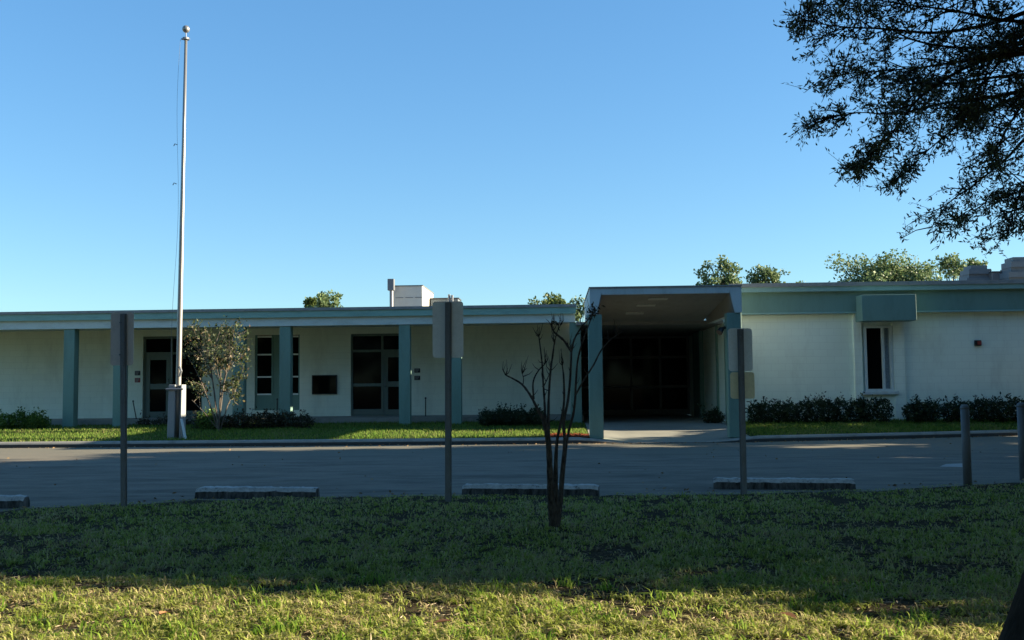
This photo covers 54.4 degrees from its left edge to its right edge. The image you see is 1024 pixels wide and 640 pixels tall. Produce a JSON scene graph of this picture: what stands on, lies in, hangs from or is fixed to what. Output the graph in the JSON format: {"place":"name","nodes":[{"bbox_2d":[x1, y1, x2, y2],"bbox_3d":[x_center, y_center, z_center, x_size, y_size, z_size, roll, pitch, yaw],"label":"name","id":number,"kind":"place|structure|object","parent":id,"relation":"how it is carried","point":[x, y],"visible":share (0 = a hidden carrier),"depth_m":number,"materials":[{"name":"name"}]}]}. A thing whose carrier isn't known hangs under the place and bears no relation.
{"place":"outdoors","nodes":[
{"label":"outdoors","id":0,"kind":"place"},
{"bbox_2d":[0,418,1017,441],"bbox_3d":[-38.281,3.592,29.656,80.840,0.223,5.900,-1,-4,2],"label":"verge","id":1,"kind":"structure","parent":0,"point":[369,432],"depth_m":26.83,"materials":[{"name":"green plant"}]},
{"bbox_2d":[0,406,28,429],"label":"shrub","id":2,"kind":"object","parent":1,"relation":"on","point":[9,422],"visible":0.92,"depth_m":29.98,"materials":[{"name":"green plant"}]},
{"bbox_2d":[21,407,51,429],"bbox_3d":[-14.389,2.993,30.035,0.962,0.777,0.773,-1,-4,2],"label":"shrub","id":3,"kind":"object","parent":1,"relation":"on","point":[36,420],"visible":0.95,"depth_m":29.94,"materials":[{"name":"green plant"}]},
{"bbox_2d":[136,410,193,425],"bbox_3d":[-10.840,3.087,31.123,1.859,0.577,0.622,-1,-4,2],"label":"groundcover plant","id":4,"kind":"object","parent":1,"relation":"on","point":[164,420],"visible":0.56,"depth_m":31.06,"materials":[{"name":"green plant"}]},
{"bbox_2d":[166,25,189,438],"bbox_3d":[-8.814,-2.407,26.448,0.611,11.123,0.550,-1,-4,2],"label":"flagpole","id":5,"kind":"object","parent":1,"relation":"on","point":[176,424],"visible":0.93,"depth_m":26.33,"materials":[{"name":"metal"}]},
{"bbox_2d":[193,406,216,429],"bbox_3d":[-8.887,2.894,28.894,0.886,0.788,0.543,-3,-4,35],"label":"shrub","id":6,"kind":"object","parent":1,"relation":"on","point":[203,419],"visible":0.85,"depth_m":28.81,"materials":[{"name":"green plant"}]},
{"bbox_2d":[182,315,252,429],"bbox_3d":[-8.482,1.556,28.695,2.506,3.376,1.610,-1,-4,2],"label":"tree","id":7,"kind":"object","parent":1,"relation":"on","point":[221,362],"visible":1,"depth_m":28.62,"materials":[{"name":"green plant"}]},
{"bbox_2d":[191,405,315,428],"bbox_3d":[-7.604,2.894,29.222,3.688,0.811,0.960,-1,-4,2],"label":"hedge","id":8,"kind":"object","parent":1,"relation":"on","point":[281,420],"visible":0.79,"depth_m":29.07,"materials":[{"name":"green plant"}]},
{"bbox_2d":[476,401,546,425],"bbox_3d":[0.003,2.784,29.101,2.106,0.812,1.146,-1,-4,2],"label":"shrub","id":9,"kind":"object","parent":1,"relation":"on","point":[500,415],"visible":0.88,"depth_m":28.88,"materials":[{"name":"green plant"}]},
{"bbox_2d":[0,436,1023,511],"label":"road","id":10,"kind":"structure","parent":0,"point":[91,475],"depth_m":18.00,"materials":[{"name":"grey asphalt"}]},
{"bbox_2d":[0,495,29,507],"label":"wheel stop","id":11,"kind":"object","parent":10,"relation":"on","point":[12,501],"visible":0.97,"depth_m":12.59,"materials":[{"name":"concrete"}]},
{"bbox_2d":[195,486,319,498],"bbox_3d":[-3.437,2.322,13.415,1.686,0.160,0.198,-1,-4,8],"label":"wheel stop","id":12,"kind":"object","parent":10,"relation":"on","point":[227,492],"visible":0.91,"depth_m":13.35,"materials":[{"name":"concrete"}]},
{"bbox_2d":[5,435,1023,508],"bbox_3d":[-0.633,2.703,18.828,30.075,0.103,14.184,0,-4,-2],"label":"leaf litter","id":13,"kind":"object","parent":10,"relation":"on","point":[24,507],"visible":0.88,"depth_m":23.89,"materials":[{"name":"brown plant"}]},
{"bbox_2d":[462,483,599,496],"bbox_3d":[0.246,2.284,13.416,1.850,0.159,0.195,-1,-4,10],"label":"wheel stop","id":14,"kind":"object","parent":10,"relation":"on","point":[576,490],"visible":0.88,"depth_m":13.36,"materials":[{"name":"concrete"}]},
{"bbox_2d":[713,477,855,489],"bbox_3d":[3.780,2.277,13.875,1.907,0.158,0.198,-1,-4,11],"label":"wheel stop","id":15,"kind":"object","parent":10,"relation":"on","point":[788,483],"visible":0.94,"depth_m":13.80,"materials":[{"name":"concrete"}]},
{"bbox_2d":[940,463,961,466],"bbox_3d":[7.743,2.534,17.386,0.400,0.001,0.851,-3,-4,30],"label":"road marking","id":16,"kind":"object","parent":10,"relation":"on","point":[954,465],"visible":0.67,"depth_m":17.30,"materials":[{"name":"paint"}]},
{"bbox_2d":[960,404,971,485],"bbox_3d":[6.416,1.792,14.059,0.128,1.193,0.128,-1,-4,2],"label":"bollard","id":17,"kind":"object","parent":10,"relation":"on","point":[966,443],"visible":0.88,"depth_m":14.02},
{"bbox_2d":[1016,403,1023,479],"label":"bollard","id":18,"kind":"object","parent":10,"relation":"on","point":[1020,417],"visible":0.94,"depth_m":14.75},
{"bbox_2d":[0,482,1023,639],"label":"lawn","id":19,"kind":"structure","parent":0,"point":[838,501],"depth_m":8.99,"materials":[{"name":"plant"}]},
{"bbox_2d":[110,312,133,506],"bbox_3d":[-4.905,1.151,12.454,0.296,2.505,0.065,-1,-4,2],"label":"parking sign","id":20,"kind":"object","parent":19,"relation":"on","point":[122,342],"visible":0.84,"depth_m":12.50,"materials":[{"name":"metal"}]},
{"bbox_2d":[434,619,451,622],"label":"fallen leaf","id":21,"kind":"object","parent":19,"relation":"on","point":[441,620],"visible":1,"depth_m":5.98,"materials":[{"name":"brown plant"}]},
{"bbox_2d":[432,301,463,501],"bbox_3d":[-0.806,1.063,12.566,0.392,2.609,0.065,-1,-4,2],"label":"parking sign","id":22,"kind":"object","parent":19,"relation":"on","point":[448,331],"visible":0.86,"depth_m":12.63,"materials":[{"name":"metal"}]},
{"bbox_2d":[502,300,622,527],"bbox_3d":[0.489,0.979,10.209,1.228,2.431,0.574,0,-4,-9],"label":"bare tree","id":23,"kind":"object","parent":19,"relation":"on","point":[554,499],"visible":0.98,"depth_m":10.13,"materials":[{"name":"brown plant"}]},
{"bbox_2d":[728,328,754,493],"bbox_3d":[3.065,1.237,13.204,0.335,2.261,0.065,-1,-4,2],"label":"parking sign","id":24,"kind":"object","parent":19,"relation":"on","point":[742,382],"visible":0.91,"depth_m":13.25,"materials":[{"name":"metal"}]},
{"bbox_2d":[780,612,795,617],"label":"fallen leaf","id":25,"kind":"object","parent":19,"relation":"on","point":[790,614],"visible":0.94,"depth_m":6.05,"materials":[{"name":"brown plant"}]},
{"bbox_2d":[773,0,1023,639],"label":"oak tree","id":26,"kind":"object","parent":19,"relation":"on","point":[967,105],"visible":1,"depth_m":9.73,"materials":[{"name":"green plant"}]},
{"bbox_2d":[0,0,1023,321],"label":"sky","id":27,"kind":"structure","parent":0,"point":[476,152],"materials":[{"name":"blue"}]},
{"bbox_2d":[584,414,749,441],"bbox_3d":[4.258,3.329,31.570,3.990,0.280,13.450,-1,-4,2],"label":"apron","id":28,"kind":"object","parent":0,"point":[659,428],"visible":0.85,"depth_m":27.57,"materials":[{"name":"concrete"}]},
{"bbox_2d":[0,279,1023,438],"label":"school building","id":29,"kind":"structure","parent":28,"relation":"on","point":[898,344],"depth_m":30.58,"materials":[{"name":"white paint"}]},
{"bbox_2d":[255,335,299,409],"bbox_3d":[-7.817,1.752,33.225,1.509,2.508,0.100,-1,-4,2],"label":"window frame","id":30,"kind":"structure","parent":29,"relation":"in","point":[266,347],"depth_m":33.21,"materials":[{"name":"teal paint"}]},
{"bbox_2d":[312,375,336,393],"bbox_3d":[-6.216,2.144,33.007,0.836,0.636,0.058,-1,-4,2],"label":"notice board","id":31,"kind":"object","parent":29,"relation":"attached to","point":[324,384],"visible":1,"depth_m":33.00,"materials":[{"name":"black glass"}]},
{"bbox_2d":[387,279,394,306],"bbox_3d":[-4.374,-0.735,36.049,0.240,1.505,0.240,-1,-4,2],"label":"roof vent","id":32,"kind":"object","parent":29,"relation":"on","point":[391,285],"visible":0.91,"depth_m":35.98,"materials":[{"name":"silver metal"}]},
{"bbox_2d":[393,285,433,306],"bbox_3d":[-3.747,-0.519,37.913,1.164,1.300,3.260,-1,-4,2],"label":"rooftop unit","id":33,"kind":"object","parent":29,"relation":"on","point":[412,295],"visible":0.53,"depth_m":36.34,"materials":[{"name":"white metal"}]},
{"bbox_2d":[414,368,419,372],"bbox_3d":[-3.135,1.672,32.917,0.190,0.140,0.024,-1,-4,2],"label":"wall sign","id":34,"kind":"object","parent":29,"relation":"attached to","point":[416,370],"visible":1,"depth_m":32.91,"materials":[{"name":"black paint"}]},
{"bbox_2d":[430,298,461,305],"bbox_3d":[-2.571,-0.324,38.751,1.123,0.995,1.060,-1,-4,2],"label":"roof duct","id":35,"kind":"object","parent":29,"relation":"on","point":[441,299],"visible":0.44,"depth_m":38.28,"materials":[{"name":"metal"}]},
{"bbox_2d":[581,336,689,414],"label":"entrance doors","id":36,"kind":"structure","parent":29,"relation":"in","point":[643,375],"depth_m":37.40,"materials":[{"name":"black glass"}]},
{"bbox_2d":[716,326,725,334],"bbox_3d":[5.314,0.273,25.198,0.305,0.222,0.167,2,-4,-32],"label":"wall lamp","id":37,"kind":"object","parent":29,"relation":"attached to","point":[720,330],"visible":1,"depth_m":25.15,"materials":[{"name":"black metal"}]},
{"bbox_2d":[862,326,893,390],"bbox_3d":[10.498,1.103,28.561,0.815,1.865,0.180,-1,-4,2],"label":"window frame","id":38,"kind":"structure","parent":29,"relation":"in","point":[877,340],"depth_m":28.55,"materials":[{"name":"white metal"}]},
{"bbox_2d":[959,265,990,279],"bbox_3d":[16.724,-1.219,36.136,1.233,1.402,1.380,-1,-4,2],"label":"roof hood","id":39,"kind":"object","parent":29,"relation":"on","point":[975,272],"visible":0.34,"depth_m":35.55,"materials":[{"name":"grey metal"}]},
{"bbox_2d":[974,340,981,345],"bbox_3d":[13.301,0.656,28.404,0.180,0.160,0.098,-1,-4,2],"label":"alarm box","id":40,"kind":"object","parent":29,"relation":"attached to","point":[977,342],"visible":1,"depth_m":28.39,"materials":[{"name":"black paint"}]},
{"bbox_2d":[988,271,1001,279],"bbox_3d":[17.336,-1.132,35.611,0.662,1.148,0.840,-1,-4,2],"label":"roof duct","id":41,"kind":"object","parent":29,"relation":"on","point":[993,275],"visible":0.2,"depth_m":35.25,"materials":[{"name":"metal"}]},
{"bbox_2d":[999,257,1023,279],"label":"roof hood","id":42,"kind":"object","parent":29,"relation":"on","point":[1012,268],"visible":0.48,"depth_m":34.52,"materials":[{"name":"grey metal"}]},
{"bbox_2d":[698,403,724,422],"bbox_3d":[5.832,2.756,29.112,0.829,0.666,0.545,-2,-4,15],"label":"shrub","id":43,"kind":"object","parent":28,"relation":"on","point":[713,416],"visible":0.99,"depth_m":29.01,"materials":[{"name":"green plant"}]},
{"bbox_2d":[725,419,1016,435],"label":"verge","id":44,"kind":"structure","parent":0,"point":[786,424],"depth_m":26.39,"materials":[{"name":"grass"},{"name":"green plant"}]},
{"bbox_2d":[745,391,894,423],"bbox_3d":[8.594,2.476,27.843,4.101,0.969,0.945,-1,-4,2],"label":"hedge","id":45,"kind":"object","parent":44,"relation":"on","point":[789,413],"visible":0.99,"depth_m":27.72,"materials":[{"name":"green plant"}]},
{"bbox_2d":[901,394,944,422],"bbox_3d":[11.419,2.473,27.679,1.160,0.847,0.765,-1,-4,2],"label":"shrub","id":46,"kind":"object","parent":44,"relation":"on","point":[924,413],"visible":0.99,"depth_m":27.55,"materials":[{"name":"green plant"}]},
{"bbox_2d":[940,392,1023,421],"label":"hedge","id":47,"kind":"object","parent":44,"relation":"on","point":[985,410],"visible":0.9,"depth_m":27.54,"materials":[{"name":"green plant"}]},
{"label":"ground","id":48,"kind":"structure","parent":0,"visible":0},
{"bbox_2d":[302,296,316,307],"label":"background tree","id":49,"kind":"object","parent":48,"relation":"on","point":[309,301],"visible":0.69,"depth_m":64.57,"materials":[{"name":"green plant"}]},
{"bbox_2d":[306,289,342,307],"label":"background tree","id":50,"kind":"object","parent":48,"relation":"on","point":[323,299],"visible":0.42,"depth_m":62.34,"materials":[{"name":"green plant"}]},
{"bbox_2d":[0,430,1017,447],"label":"kerb","id":51,"kind":"structure","parent":48,"relation":"on","point":[460,441],"depth_m":25.16,"materials":[{"name":"concrete"}]},
{"bbox_2d":[0,515,1023,639],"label":"thatch","id":52,"kind":"object","parent":48,"relation":"on","point":[573,589],"visible":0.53,"depth_m":7.67,"materials":[{"name":"plant"}]},
{"bbox_2d":[527,292,579,307],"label":"background tree","id":53,"kind":"object","parent":48,"relation":"on","point":[556,299],"visible":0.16,"depth_m":59.89,"materials":[{"name":"green plant"}]},
{"bbox_2d":[568,294,584,321],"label":"background tree","id":54,"kind":"object","parent":48,"relation":"on","point":[580,314],"visible":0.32,"depth_m":58.08,"materials":[{"name":"green plant"}]},
{"bbox_2d":[693,254,742,284],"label":"background tree","id":55,"kind":"object","parent":48,"relation":"on","point":[725,267],"visible":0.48,"depth_m":59.30,"materials":[{"name":"green plant"}]},
{"bbox_2d":[743,264,790,282],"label":"background tree","id":56,"kind":"object","parent":48,"relation":"on","point":[764,273],"visible":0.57,"depth_m":61.42,"materials":[{"name":"green plant"}]},
{"bbox_2d":[824,248,945,281],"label":"background tree","id":57,"kind":"object","parent":48,"relation":"on","point":[883,270],"visible":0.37,"depth_m":58.22,"materials":[{"name":"green plant"}]},
{"bbox_2d":[934,252,968,280],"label":"background tree","id":58,"kind":"object","parent":48,"relation":"on","point":[946,263],"visible":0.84,"depth_m":55.03,"materials":[{"name":"green plant"}]},
{"bbox_2d":[966,257,991,270],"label":"background tree","id":59,"kind":"object","parent":48,"relation":"on","point":[972,261],"visible":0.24,"depth_m":58.88,"materials":[{"name":"green plant"}]},
{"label":"mulch bed","id":60,"kind":"structure","parent":0,"visible":0},
{"bbox_2d":[543,433,588,437],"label":"mulch chips","id":61,"kind":"object","parent":60,"relation":"on","point":[572,434],"visible":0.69,"depth_m":25.38,"materials":[{"name":"brown wood"}]}
]}

